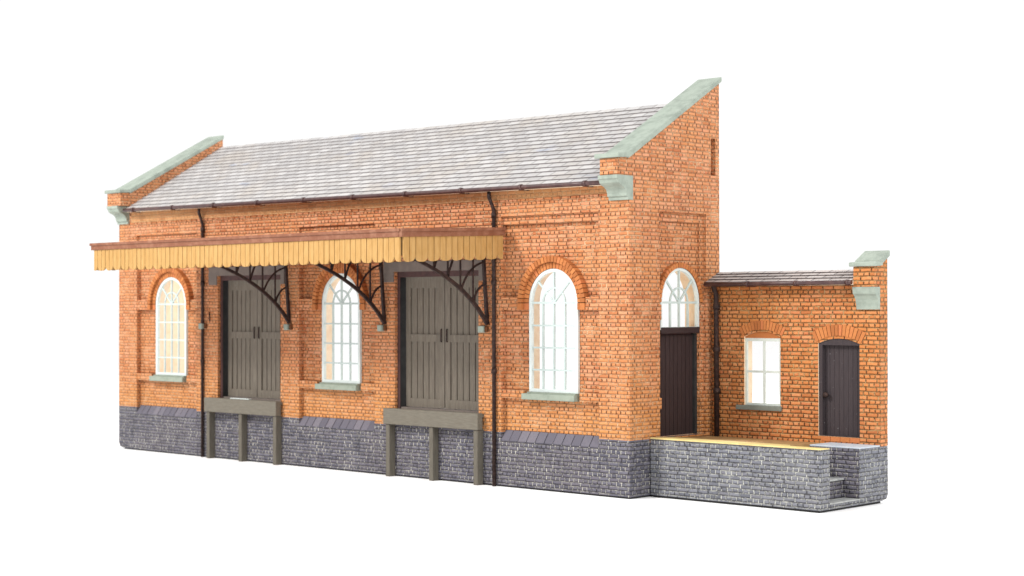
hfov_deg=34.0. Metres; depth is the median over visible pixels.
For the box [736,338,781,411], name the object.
window
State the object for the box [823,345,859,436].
door
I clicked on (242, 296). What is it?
door leaf
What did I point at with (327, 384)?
window
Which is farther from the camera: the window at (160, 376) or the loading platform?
the window at (160, 376)
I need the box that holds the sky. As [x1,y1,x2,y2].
[0,0,1023,319]
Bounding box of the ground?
[0,317,1023,575]
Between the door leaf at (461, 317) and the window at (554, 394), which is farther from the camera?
the door leaf at (461, 317)
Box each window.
[149,277,187,381]
[315,273,361,390]
[521,269,579,401]
[660,268,698,329]
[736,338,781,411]
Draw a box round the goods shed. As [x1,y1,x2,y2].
[89,77,721,498]
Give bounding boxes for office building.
[704,250,889,446]
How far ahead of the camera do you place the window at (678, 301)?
31.04 m
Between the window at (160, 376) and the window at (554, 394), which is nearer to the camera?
the window at (554, 394)
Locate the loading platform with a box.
[650,436,887,512]
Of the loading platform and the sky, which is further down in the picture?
the loading platform
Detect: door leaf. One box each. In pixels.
[228,280,257,396]
[258,280,280,398]
[406,277,444,407]
[445,276,478,409]
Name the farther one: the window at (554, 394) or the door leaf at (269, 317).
the door leaf at (269, 317)
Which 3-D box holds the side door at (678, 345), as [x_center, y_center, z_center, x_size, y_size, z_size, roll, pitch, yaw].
[3.038,1.725,31.032,0.255,2.000,1.153,-1,-1,43]
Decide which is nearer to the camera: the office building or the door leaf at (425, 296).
the office building
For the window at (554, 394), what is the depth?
31.14 m
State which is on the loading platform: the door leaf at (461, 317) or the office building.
the office building
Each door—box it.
[660,327,699,436]
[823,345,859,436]
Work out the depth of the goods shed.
33.28 m

